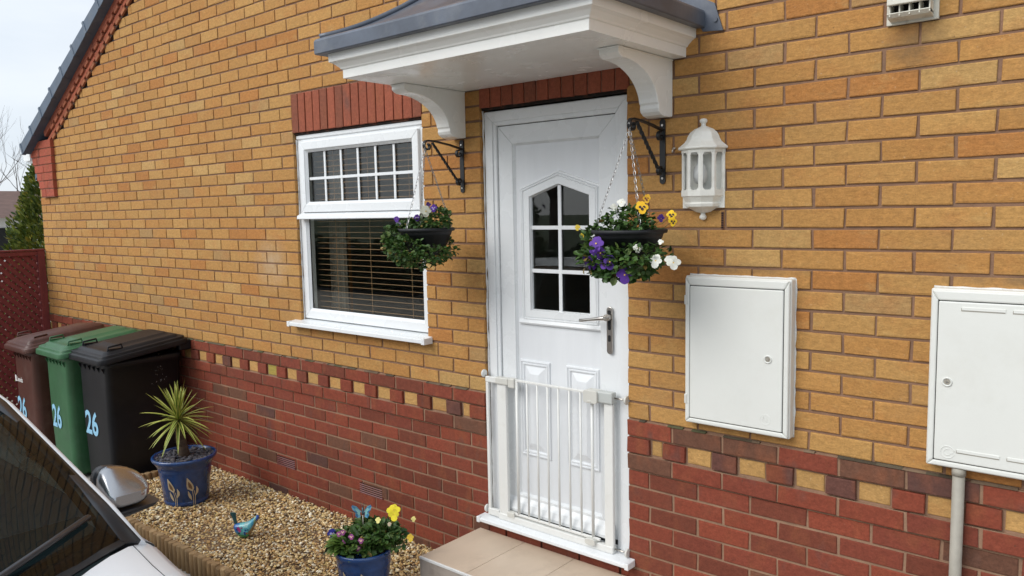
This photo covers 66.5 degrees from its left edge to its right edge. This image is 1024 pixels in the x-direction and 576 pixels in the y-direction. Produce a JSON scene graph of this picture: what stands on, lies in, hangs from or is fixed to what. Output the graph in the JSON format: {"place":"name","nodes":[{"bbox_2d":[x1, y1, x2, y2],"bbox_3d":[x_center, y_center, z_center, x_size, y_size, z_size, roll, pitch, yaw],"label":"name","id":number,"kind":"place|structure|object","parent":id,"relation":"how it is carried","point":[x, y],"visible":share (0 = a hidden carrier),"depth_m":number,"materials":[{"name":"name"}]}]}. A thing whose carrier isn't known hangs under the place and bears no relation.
{"place":"outdoors","nodes":[
{"label":"outdoors","id":0,"kind":"place"},
{"bbox_2d":[0,0,94,190],"label":"sky","id":1,"kind":"structure","parent":0,"point":[36,36],"materials":[{"name":"white"}]},
{"bbox_2d":[11,400,189,575],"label":"driveway","id":2,"kind":"structure","parent":0,"point":[88,475],"depth_m":5.86,"materials":[{"name":"grey"}]},
{"bbox_2d":[0,249,50,409],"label":"lattice fence","id":3,"kind":"object","parent":2,"relation":"on","point":[39,286],"visible":0.54,"depth_m":7.44,"materials":[{"name":"red wood"}]},
{"bbox_2d":[4,322,106,445],"bbox_3d":[-3.655,0.836,6.371,0.511,1.086,0.676,4,7,40],"label":"wheelie bin","id":4,"kind":"object","parent":2,"relation":"on","point":[34,396],"visible":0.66,"depth_m":6.10,"materials":[{"name":"brown plastic"}]},
{"bbox_2d":[36,326,141,473],"bbox_3d":[-3.225,0.860,6.082,0.512,1.079,0.676,4,7,40],"label":"wheelie bin","id":5,"kind":"object","parent":2,"relation":"on","point":[66,395],"visible":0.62,"depth_m":5.82,"materials":[{"name":"green plastic"}]},
{"bbox_2d":[0,394,186,575],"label":"parked car","id":6,"kind":"object","parent":2,"relation":"on","point":[61,514],"visible":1,"depth_m":2.19,"materials":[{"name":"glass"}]},
{"bbox_2d":[69,329,190,473],"bbox_3d":[-2.808,0.877,5.809,0.582,1.081,0.676,4,7,40],"label":"wheelie bin","id":7,"kind":"object","parent":2,"relation":"on","point":[122,376],"visible":0.88,"depth_m":5.61,"materials":[{"name":"black plastic"}]},
{"bbox_2d":[125,470,243,575],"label":"log edging","id":8,"kind":"object","parent":2,"relation":"on","point":[187,559],"visible":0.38,"depth_m":4.30,"materials":[{"name":"brown wood"}]},
{"bbox_2d":[130,465,433,575],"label":"gravel","id":9,"kind":"structure","parent":2,"relation":"on","point":[285,553],"depth_m":4.64,"materials":[{"name":"beige gravel"}]},
{"bbox_2d":[143,381,216,506],"bbox_3d":[-2.164,0.988,5.107,0.518,0.805,0.448,4,7,40],"label":"potted yucca","id":10,"kind":"object","parent":9,"relation":"on","point":[183,467],"visible":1,"depth_m":5.01,"materials":[{"name":"green plant"}]},
{"bbox_2d":[230,512,260,537],"bbox_3d":[-1.533,1.368,4.508,0.188,0.151,0.074,-1,6,4],"label":"bird ornament","id":11,"kind":"object","parent":9,"relation":"on","point":[244,529],"visible":1,"depth_m":4.49,"materials":[{"name":"blue ceramic"}]},
{"bbox_2d":[323,504,415,575],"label":"potted primroses","id":12,"kind":"object","parent":9,"relation":"on","point":[366,546],"visible":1,"depth_m":3.63,"materials":[{"name":"green plant"}]},
{"bbox_2d":[352,504,370,517],"bbox_3d":[-0.708,1.130,3.707,0.095,0.216,0.027,-1,6,0],"label":"butterfly ornament","id":13,"kind":"object","parent":12,"relation":"in","point":[356,510],"visible":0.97,"depth_m":3.70,"materials":[{"name":"metal"}]},
{"bbox_2d":[419,528,623,575],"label":"door step","id":14,"kind":"object","parent":2,"relation":"on","point":[480,552],"depth_m":3.68,"materials":[{"name":"tile"}]},
{"label":"ground","id":15,"kind":"structure","parent":0,"visible":0},
{"bbox_2d":[0,148,28,190],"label":"bare tree","id":16,"kind":"object","parent":15,"relation":"on","point":[15,170],"visible":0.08,"depth_m":26.90,"materials":[{"name":"grey plant"}]},
{"bbox_2d":[0,191,47,283],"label":"bungalow","id":17,"kind":"object","parent":15,"relation":"on","point":[8,200],"visible":0.03,"depth_m":22.72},
{"bbox_2d":[0,228,17,252],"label":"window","id":18,"kind":"structure","parent":17,"relation":"in","point":[3,240],"depth_m":21.92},
{"bbox_2d":[19,0,1023,575],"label":"brick house","id":19,"kind":"structure","parent":15,"relation":"on","point":[227,188],"depth_m":3.55,"materials":[{"name":"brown brick"}]},
{"bbox_2d":[344,149,353,311],"bbox_3d":[-1.137,-0.137,5.270,0.140,1.900,0.030,4,7,40],"label":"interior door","id":20,"kind":"structure","parent":19,"relation":"in","point":[345,150],"depth_m":5.21,"materials":[{"name":"wood"}]},
{"bbox_2d":[287,120,432,344],"bbox_3d":[-0.860,-0.175,4.585,1.252,1.500,0.282,4,7,40],"label":"window","id":21,"kind":"structure","parent":19,"relation":"in","point":[335,208],"depth_m":4.60,"materials":[{"name":"white plastic"}]},
{"bbox_2d":[422,140,464,192],"bbox_3d":[-0.333,-0.597,3.814,0.026,0.262,0.263,4,7,40],"label":"basket bracket","id":22,"kind":"object","parent":19,"relation":"attached to","point":[460,181],"visible":1,"depth_m":3.88,"materials":[{"name":"black metal"}]},
{"bbox_2d":[380,146,460,271],"bbox_3d":[-0.449,-0.381,3.723,0.399,0.611,0.360,4,7,40],"label":"hanging basket","id":23,"kind":"object","parent":22,"relation":"hanging from","point":[427,240],"visible":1,"depth_m":3.66,"materials":[{"name":"metal"}]},
{"bbox_2d":[476,94,634,570],"bbox_3d":[0.193,0.180,3.656,0.900,2.065,0.162,4,7,40],"label":"door","id":24,"kind":"structure","parent":19,"relation":"in","point":[528,152],"depth_m":3.69,"materials":[{"name":"white plastic"}]},
{"bbox_2d":[481,369,629,557],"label":"safety gate","id":25,"kind":"structure","parent":24,"relation":"attached to","point":[593,396],"depth_m":3.69,"materials":[{"name":"metal"}]},
{"bbox_2d":[627,117,665,183],"bbox_3d":[0.531,-0.544,3.086,0.026,0.262,0.263,4,7,40],"label":"basket bracket","id":26,"kind":"object","parent":19,"relation":"attached to","point":[661,137],"visible":1,"depth_m":3.15,"materials":[{"name":"black metal"}]},
{"bbox_2d":[573,122,680,285],"bbox_3d":[0.428,-0.321,2.970,0.389,0.617,0.377,-1,6,2],"label":"hanging basket","id":27,"kind":"object","parent":26,"relation":"hanging from","point":[624,252],"visible":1,"depth_m":2.92,"materials":[{"name":"metal"}]},
{"bbox_2d":[678,118,727,219],"bbox_3d":[0.728,-0.463,3.044,0.200,0.397,0.107,4,7,40],"label":"wall lantern","id":28,"kind":"object","parent":19,"relation":"attached to","point":[702,148],"depth_m":3.03,"materials":[{"name":"white glass"}]},
{"bbox_2d":[684,275,795,438],"bbox_3d":[0.873,0.256,3.026,0.428,0.598,0.064,4,7,40],"label":"electric meter box","id":29,"kind":"object","parent":19,"relation":"attached to","point":[739,351],"visible":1,"depth_m":2.99,"materials":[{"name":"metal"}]},
{"bbox_2d":[690,286,783,431],"bbox_3d":[0.858,0.265,3.009,0.376,0.532,0.012,4,7,40],"label":"door","id":30,"kind":"structure","parent":29,"relation":"in","point":[732,330],"depth_m":3.00,"materials":[{"name":"white plastic"}]},
{"bbox_2d":[887,0,939,26],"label":"flue terminal","id":31,"kind":"object","parent":19,"relation":"attached to","point":[900,12],"visible":1,"depth_m":2.52,"materials":[{"name":"white plastic"}]},
{"bbox_2d":[926,287,1023,575],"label":"gas meter box","id":32,"kind":"object","parent":19,"relation":"attached to","point":[975,419],"visible":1,"depth_m":2.49,"materials":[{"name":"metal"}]},
{"bbox_2d":[934,301,1023,473],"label":"door","id":33,"kind":"structure","parent":32,"relation":"in","point":[982,354],"depth_m":2.47,"materials":[{"name":"white plastic"}]},
{"label":"patio","id":34,"kind":"structure","parent":0,"visible":0},
{"bbox_2d":[0,105,26,184],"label":"bare tree","id":35,"kind":"object","parent":34,"relation":"on","point":[12,146],"visible":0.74,"depth_m":13.34,"materials":[{"name":"grey plant"}]},
{"bbox_2d":[0,164,51,394],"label":"conifer","id":36,"kind":"object","parent":34,"relation":"on","point":[27,213],"visible":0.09,"depth_m":8.60,"materials":[{"name":"green plant"}]}
]}

